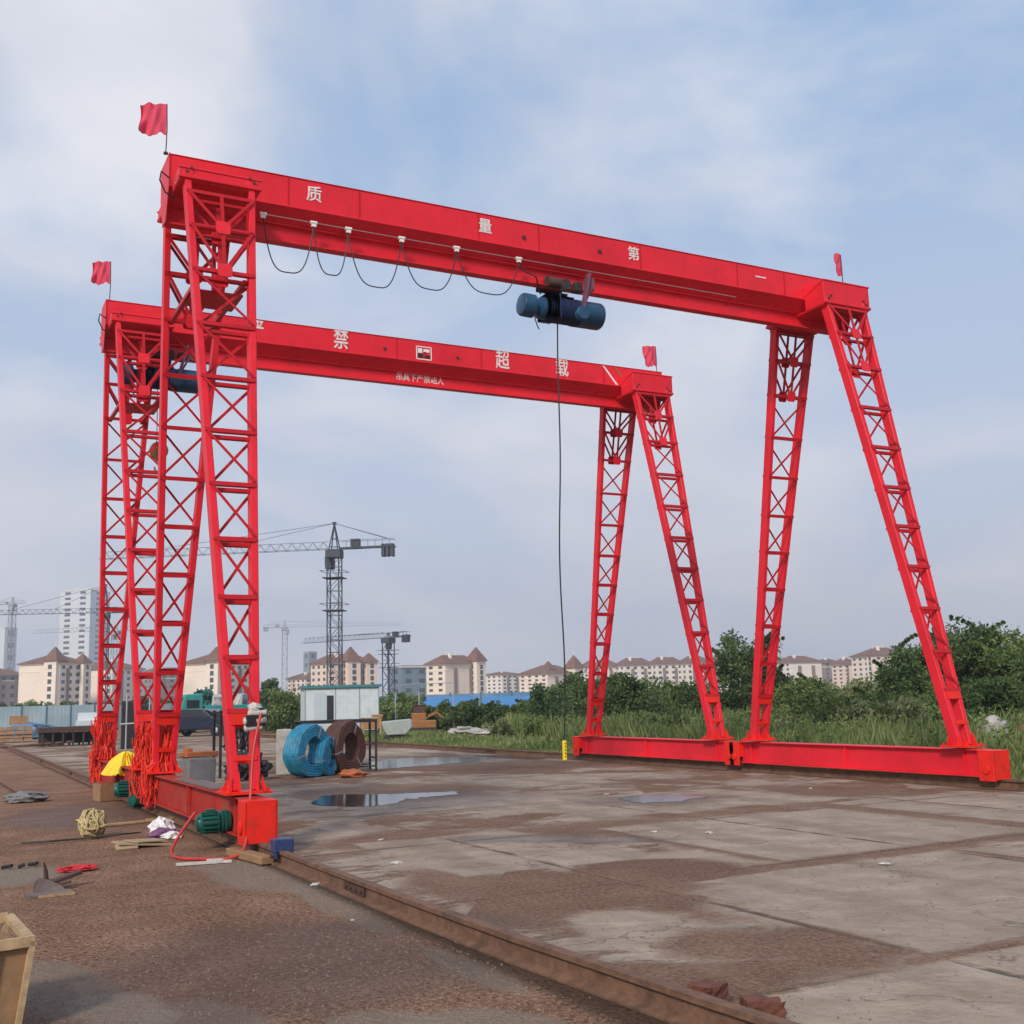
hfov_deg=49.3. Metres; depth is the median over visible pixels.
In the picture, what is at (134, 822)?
loose board
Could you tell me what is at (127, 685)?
apartment block
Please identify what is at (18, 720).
timber stack
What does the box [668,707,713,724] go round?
shrub
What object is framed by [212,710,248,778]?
hose rack
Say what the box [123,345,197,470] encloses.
electric hoist
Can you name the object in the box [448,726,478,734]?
rubble heap
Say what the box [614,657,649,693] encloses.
apartment block
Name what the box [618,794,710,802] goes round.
puddle
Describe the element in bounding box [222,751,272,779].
hose heap
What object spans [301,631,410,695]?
tower crane
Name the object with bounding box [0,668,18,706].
apartment block
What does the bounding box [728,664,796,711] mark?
bush
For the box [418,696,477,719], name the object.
blue shed
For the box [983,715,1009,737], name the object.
rubble stone
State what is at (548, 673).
apartment block
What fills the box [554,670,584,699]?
bush
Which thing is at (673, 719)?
shrub
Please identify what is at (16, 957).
wooden crate
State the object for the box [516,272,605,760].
electric hoist
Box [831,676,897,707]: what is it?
bush
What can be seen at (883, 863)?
paper scrap
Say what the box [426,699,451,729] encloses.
bush
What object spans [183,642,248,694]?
apartment block
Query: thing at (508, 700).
blue shed
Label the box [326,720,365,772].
strip coil
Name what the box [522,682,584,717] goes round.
bush
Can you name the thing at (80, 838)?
loose wire
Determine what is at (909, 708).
shrub
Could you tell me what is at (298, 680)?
apartment block
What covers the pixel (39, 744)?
steel bars
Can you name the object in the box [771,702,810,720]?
shrub
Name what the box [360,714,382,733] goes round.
timber crate
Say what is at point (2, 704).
bush
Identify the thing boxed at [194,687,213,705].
netted tree
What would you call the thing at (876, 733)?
tall grass
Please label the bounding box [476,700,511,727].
bush
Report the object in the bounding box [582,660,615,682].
apartment block
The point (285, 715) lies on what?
bush
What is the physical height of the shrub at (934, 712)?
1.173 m
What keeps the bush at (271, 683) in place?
on the ground at (692, 871)
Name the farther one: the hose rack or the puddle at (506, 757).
the puddle at (506, 757)
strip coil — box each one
[282,723,330,776]
[307,736,336,774]
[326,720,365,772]
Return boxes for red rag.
[56,864,97,871]
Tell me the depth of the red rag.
11.15 m
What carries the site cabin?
on the ground at (692, 871)
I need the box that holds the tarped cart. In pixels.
[382,719,412,739]
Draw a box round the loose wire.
[21,832,140,843]
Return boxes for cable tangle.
[89,716,116,784]
[127,719,151,798]
[140,722,175,809]
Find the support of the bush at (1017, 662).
on the ground at (692, 871)
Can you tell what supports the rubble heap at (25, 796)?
on the ground at (692, 871)
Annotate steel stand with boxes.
[295,718,376,770]
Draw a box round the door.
[314,693,325,729]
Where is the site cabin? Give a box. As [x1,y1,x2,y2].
[298,684,381,731]
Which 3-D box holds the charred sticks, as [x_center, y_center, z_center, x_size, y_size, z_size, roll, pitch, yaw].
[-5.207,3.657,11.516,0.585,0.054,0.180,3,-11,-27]
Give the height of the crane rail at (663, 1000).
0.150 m
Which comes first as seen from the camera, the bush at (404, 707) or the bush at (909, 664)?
the bush at (909, 664)
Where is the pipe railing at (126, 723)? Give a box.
[120,692,150,749]
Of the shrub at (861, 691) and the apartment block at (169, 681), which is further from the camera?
the apartment block at (169, 681)
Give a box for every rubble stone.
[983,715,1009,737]
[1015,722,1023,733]
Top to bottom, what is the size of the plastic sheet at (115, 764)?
0.411 m
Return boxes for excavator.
[409,705,444,731]
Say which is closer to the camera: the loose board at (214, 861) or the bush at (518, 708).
the loose board at (214, 861)
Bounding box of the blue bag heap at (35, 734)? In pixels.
[5,722,57,738]
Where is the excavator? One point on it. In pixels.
(420, 722)
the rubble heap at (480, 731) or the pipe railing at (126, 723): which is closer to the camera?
the pipe railing at (126, 723)
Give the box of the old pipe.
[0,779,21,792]
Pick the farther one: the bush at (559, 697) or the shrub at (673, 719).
the bush at (559, 697)
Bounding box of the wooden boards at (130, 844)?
[112,838,171,850]
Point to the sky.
(885, 136)
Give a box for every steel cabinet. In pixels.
[120,701,134,748]
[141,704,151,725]
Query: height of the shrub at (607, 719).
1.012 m
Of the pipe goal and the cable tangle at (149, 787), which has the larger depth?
the pipe goal
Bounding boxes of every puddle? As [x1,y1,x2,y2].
[312,791,457,806]
[368,757,489,768]
[472,755,545,758]
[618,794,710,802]
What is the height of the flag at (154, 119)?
0.764 m
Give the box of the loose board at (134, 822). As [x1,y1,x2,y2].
[107,817,172,825]
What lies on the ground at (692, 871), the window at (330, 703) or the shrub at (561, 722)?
the shrub at (561, 722)
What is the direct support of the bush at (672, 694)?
on the ground at (692, 871)
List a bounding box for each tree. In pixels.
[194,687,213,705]
[703,628,784,713]
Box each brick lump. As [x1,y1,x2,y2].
[687,978,730,1000]
[739,995,786,1018]
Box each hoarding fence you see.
[0,703,112,728]
[117,701,248,725]
[379,691,557,705]
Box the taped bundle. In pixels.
[243,702,266,731]
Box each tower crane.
[0,584,128,701]
[0,597,26,670]
[31,626,142,703]
[106,522,395,684]
[263,621,401,690]
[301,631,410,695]
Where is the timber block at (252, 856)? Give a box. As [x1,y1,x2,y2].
[226,847,273,864]
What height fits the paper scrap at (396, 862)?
0.031 m
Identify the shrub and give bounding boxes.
[481,717,521,736]
[519,715,546,736]
[544,716,583,736]
[585,716,619,724]
[642,712,675,724]
[659,709,704,732]
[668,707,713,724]
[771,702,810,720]
[776,697,838,729]
[789,689,869,729]
[837,686,930,722]
[837,695,883,727]
[864,695,934,727]
[882,696,939,722]
[923,709,982,731]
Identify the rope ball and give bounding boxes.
[75,808,107,838]
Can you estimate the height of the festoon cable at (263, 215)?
0.897 m
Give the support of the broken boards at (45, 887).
on the ground at (692, 871)
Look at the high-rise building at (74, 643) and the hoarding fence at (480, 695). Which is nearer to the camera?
the hoarding fence at (480, 695)
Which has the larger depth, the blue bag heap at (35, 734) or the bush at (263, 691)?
the bush at (263, 691)
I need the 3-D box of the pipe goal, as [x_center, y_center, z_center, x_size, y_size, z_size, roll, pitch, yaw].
[-4.568,10.148,58.088,0.282,2.517,9.062,3,-10,-24]
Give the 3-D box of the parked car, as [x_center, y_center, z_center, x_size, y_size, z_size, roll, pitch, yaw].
[-16.979,11.512,61.013,4.535,1.480,1.884,-4,-10,15]
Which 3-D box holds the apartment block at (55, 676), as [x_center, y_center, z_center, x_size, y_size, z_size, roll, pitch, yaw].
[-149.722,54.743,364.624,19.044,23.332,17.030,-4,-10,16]
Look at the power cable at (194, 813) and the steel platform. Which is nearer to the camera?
the power cable at (194, 813)
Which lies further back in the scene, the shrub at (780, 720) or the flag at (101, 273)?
the shrub at (780, 720)
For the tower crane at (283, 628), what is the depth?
418.40 m
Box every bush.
[0,702,23,706]
[24,699,68,705]
[119,695,167,704]
[243,687,270,700]
[260,678,279,693]
[260,687,300,731]
[260,688,281,730]
[379,691,427,720]
[379,692,394,720]
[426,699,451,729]
[438,698,483,731]
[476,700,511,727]
[506,699,529,718]
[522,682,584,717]
[542,671,675,722]
[550,677,599,718]
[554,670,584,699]
[643,680,683,711]
[660,675,731,714]
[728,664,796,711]
[760,672,837,712]
[821,678,859,710]
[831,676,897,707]
[869,632,973,704]
[887,627,976,690]
[890,676,966,711]
[918,614,1023,712]
[951,672,1023,724]
[966,629,1023,717]
[994,649,1023,714]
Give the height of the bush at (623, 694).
2.660 m
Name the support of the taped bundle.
attached to the gantry crane at (217, 204)
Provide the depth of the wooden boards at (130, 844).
12.94 m
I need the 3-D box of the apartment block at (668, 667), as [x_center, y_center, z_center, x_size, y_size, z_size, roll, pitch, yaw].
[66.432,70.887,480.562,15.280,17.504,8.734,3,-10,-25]
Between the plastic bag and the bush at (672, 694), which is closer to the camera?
the plastic bag
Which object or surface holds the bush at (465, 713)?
on the ground at (692, 871)
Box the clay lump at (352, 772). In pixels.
[338,768,367,777]
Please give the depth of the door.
57.74 m
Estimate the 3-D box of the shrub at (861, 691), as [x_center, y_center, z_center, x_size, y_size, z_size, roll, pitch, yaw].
[9.680,5.447,29.498,1.914,1.712,2.363,2,-10,-19]
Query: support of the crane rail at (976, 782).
on the ground at (692, 871)
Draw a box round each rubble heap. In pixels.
[2,791,49,802]
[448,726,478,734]
[465,726,494,736]
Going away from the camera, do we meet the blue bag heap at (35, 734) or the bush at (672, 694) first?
the bush at (672, 694)
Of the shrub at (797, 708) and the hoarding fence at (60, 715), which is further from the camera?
the hoarding fence at (60, 715)
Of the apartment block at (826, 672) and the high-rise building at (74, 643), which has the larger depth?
the high-rise building at (74, 643)
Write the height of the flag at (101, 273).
0.804 m
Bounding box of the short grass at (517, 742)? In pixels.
[272,729,1023,779]
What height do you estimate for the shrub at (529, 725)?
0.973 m
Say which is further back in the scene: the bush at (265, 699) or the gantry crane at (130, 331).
the bush at (265, 699)
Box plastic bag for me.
[147,816,182,838]
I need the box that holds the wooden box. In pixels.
[93,781,125,801]
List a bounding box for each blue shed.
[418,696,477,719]
[483,696,529,708]
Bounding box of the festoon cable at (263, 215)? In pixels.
[259,212,734,296]
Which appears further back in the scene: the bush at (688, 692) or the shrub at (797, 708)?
the bush at (688, 692)
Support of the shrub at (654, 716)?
on the ground at (692, 871)
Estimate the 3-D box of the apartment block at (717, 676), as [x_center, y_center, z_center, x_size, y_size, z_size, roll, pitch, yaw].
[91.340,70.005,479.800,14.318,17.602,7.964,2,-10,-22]
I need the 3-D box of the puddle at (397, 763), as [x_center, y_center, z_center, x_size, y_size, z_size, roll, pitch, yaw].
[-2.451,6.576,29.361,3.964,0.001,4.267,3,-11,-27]
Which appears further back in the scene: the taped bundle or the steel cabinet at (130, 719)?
the steel cabinet at (130, 719)
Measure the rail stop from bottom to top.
0.195 m
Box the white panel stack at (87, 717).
[76,712,96,725]
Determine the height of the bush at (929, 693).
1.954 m
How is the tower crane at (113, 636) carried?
on the ground at (692, 871)
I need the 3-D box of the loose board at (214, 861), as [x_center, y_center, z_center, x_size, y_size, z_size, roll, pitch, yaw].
[-3.161,3.589,11.437,0.550,0.040,0.075,1,-10,-16]
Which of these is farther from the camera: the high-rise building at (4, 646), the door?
the high-rise building at (4, 646)
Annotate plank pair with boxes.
[175,778,227,789]
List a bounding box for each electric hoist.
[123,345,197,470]
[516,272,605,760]
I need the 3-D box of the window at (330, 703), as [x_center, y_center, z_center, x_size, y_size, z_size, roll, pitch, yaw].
[-9.440,10.157,57.872,0.340,1.250,0.030,1,-10,-16]
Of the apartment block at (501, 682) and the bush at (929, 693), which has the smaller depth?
the bush at (929, 693)
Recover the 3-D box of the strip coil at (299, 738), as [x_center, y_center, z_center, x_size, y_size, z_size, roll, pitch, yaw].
[-4.509,5.245,24.543,0.440,1.152,1.165,-7,-11,30]
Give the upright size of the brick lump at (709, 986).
0.133 m
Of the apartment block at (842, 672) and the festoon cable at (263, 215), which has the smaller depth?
the festoon cable at (263, 215)
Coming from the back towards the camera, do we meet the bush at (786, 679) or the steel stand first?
the bush at (786, 679)
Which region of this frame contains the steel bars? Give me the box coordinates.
[0,740,74,747]
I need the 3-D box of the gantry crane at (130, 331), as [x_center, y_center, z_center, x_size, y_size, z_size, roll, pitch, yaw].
[-2.116,0.825,23.573,12.905,9.193,6.470,3,-11,-27]
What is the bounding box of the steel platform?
[36,725,117,746]
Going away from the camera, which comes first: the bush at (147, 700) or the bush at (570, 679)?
the bush at (570, 679)
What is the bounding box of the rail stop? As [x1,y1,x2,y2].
[270,837,293,859]
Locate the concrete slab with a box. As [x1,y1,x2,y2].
[276,729,291,774]
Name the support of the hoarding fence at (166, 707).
on the ground at (692, 871)
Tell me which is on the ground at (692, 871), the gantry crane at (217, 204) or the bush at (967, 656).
the bush at (967, 656)
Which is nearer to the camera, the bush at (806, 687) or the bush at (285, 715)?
the bush at (806, 687)
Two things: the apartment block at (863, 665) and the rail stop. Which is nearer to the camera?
the rail stop
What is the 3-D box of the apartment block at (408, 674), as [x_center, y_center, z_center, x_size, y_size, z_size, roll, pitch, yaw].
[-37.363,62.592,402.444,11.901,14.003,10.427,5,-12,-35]
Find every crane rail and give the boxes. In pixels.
[0,742,799,1023]
[222,732,1023,790]
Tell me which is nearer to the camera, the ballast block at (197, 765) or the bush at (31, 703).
the ballast block at (197, 765)
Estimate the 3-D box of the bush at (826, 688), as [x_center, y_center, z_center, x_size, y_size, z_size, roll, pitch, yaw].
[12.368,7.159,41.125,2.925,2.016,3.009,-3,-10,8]
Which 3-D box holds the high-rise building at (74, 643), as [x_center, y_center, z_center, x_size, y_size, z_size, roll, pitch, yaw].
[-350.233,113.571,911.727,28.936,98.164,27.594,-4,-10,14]
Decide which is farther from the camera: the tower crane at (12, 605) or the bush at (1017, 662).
the tower crane at (12, 605)
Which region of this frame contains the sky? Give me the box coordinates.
[0,0,1023,695]
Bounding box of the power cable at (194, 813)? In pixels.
[170,713,261,860]
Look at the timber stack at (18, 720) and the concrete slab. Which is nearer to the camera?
the concrete slab
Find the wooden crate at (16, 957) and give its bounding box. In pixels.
[0,912,35,1023]
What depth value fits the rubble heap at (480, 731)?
45.70 m
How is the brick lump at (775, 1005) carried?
on the ground at (692, 871)
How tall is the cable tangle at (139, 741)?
1.245 m
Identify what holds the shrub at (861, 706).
on the ground at (692, 871)
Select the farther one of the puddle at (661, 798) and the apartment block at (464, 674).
the apartment block at (464, 674)
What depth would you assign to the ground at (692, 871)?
9.14 m
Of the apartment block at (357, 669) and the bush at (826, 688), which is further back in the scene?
the apartment block at (357, 669)
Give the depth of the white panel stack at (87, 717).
51.62 m
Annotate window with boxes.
[327,695,333,719]
[419,669,424,673]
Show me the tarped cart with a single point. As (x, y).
(398, 728)
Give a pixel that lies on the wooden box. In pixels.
(102, 792)
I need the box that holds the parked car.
[165,709,222,735]
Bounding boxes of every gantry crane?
[90,299,739,803]
[141,152,1010,845]
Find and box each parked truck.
[170,693,261,732]
[212,693,260,704]
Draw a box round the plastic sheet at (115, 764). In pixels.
[100,751,133,775]
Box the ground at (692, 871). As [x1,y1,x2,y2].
[0,697,1023,1023]
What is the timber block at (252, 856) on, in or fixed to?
on the ground at (692, 871)
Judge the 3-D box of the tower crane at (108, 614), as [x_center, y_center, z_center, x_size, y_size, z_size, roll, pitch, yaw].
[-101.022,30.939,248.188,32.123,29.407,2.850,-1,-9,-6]
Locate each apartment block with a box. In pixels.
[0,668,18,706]
[17,642,92,704]
[90,659,145,703]
[143,667,176,703]
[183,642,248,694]
[287,672,310,695]
[308,642,378,685]
[389,665,426,695]
[423,643,487,694]
[486,671,519,692]
[516,651,584,691]
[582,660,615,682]
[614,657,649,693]
[648,656,680,689]
[679,655,709,688]
[713,655,740,692]
[777,655,822,686]
[821,658,834,686]
[828,656,852,688]
[849,646,896,683]
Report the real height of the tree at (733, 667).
4.265 m
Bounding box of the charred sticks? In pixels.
[1,861,38,868]
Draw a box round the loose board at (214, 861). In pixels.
[176,858,231,865]
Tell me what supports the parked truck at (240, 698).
on the ground at (692, 871)
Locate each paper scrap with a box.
[390,861,401,863]
[878,862,889,864]
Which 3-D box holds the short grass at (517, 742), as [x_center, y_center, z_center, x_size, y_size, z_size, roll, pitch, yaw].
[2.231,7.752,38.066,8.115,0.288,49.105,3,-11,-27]
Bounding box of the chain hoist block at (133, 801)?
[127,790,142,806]
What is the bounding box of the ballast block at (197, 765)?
[179,748,217,781]
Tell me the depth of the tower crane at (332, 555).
150.34 m
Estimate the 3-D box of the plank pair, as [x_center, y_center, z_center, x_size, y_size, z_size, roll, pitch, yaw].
[-3.982,3.516,14.420,0.240,0.024,2.600,3,-11,-27]
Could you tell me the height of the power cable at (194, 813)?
1.505 m
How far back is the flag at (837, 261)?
21.47 m
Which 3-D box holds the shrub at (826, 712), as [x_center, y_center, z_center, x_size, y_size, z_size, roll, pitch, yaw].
[8.404,5.498,29.424,2.275,1.658,1.699,0,-10,-11]
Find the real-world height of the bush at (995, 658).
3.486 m
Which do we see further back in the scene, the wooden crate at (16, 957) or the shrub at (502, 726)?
the shrub at (502, 726)
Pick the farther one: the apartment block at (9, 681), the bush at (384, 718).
the apartment block at (9, 681)
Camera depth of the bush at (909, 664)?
33.09 m
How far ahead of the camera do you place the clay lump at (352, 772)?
23.97 m
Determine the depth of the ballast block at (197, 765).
20.48 m
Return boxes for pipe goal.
[395,682,453,726]
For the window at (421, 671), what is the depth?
400.96 m
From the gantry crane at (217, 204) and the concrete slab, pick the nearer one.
the gantry crane at (217, 204)
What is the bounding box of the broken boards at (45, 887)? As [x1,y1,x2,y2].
[26,862,82,898]
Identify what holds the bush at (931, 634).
on the ground at (692, 871)
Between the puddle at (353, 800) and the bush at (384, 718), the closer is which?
the puddle at (353, 800)
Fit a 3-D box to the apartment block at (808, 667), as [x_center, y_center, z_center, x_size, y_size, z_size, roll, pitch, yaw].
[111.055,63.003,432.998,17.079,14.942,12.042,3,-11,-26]
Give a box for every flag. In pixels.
[91,261,110,299]
[138,102,167,154]
[642,346,657,371]
[834,253,842,281]
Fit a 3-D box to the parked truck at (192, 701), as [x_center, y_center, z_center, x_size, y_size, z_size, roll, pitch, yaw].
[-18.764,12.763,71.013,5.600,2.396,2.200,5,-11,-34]
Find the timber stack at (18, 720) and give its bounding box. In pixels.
[0,716,32,741]
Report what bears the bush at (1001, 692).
on the ground at (692, 871)
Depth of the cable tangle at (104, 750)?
22.32 m
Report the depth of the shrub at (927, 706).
28.27 m
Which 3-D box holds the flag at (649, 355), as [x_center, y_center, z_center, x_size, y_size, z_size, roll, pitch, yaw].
[3.352,-3.723,26.998,0.425,0.664,0.191,5,-11,-33]
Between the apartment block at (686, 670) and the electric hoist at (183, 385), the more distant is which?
the apartment block at (686, 670)
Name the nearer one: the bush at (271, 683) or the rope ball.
the rope ball
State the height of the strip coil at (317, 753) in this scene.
0.866 m
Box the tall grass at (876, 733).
[444,703,1023,779]

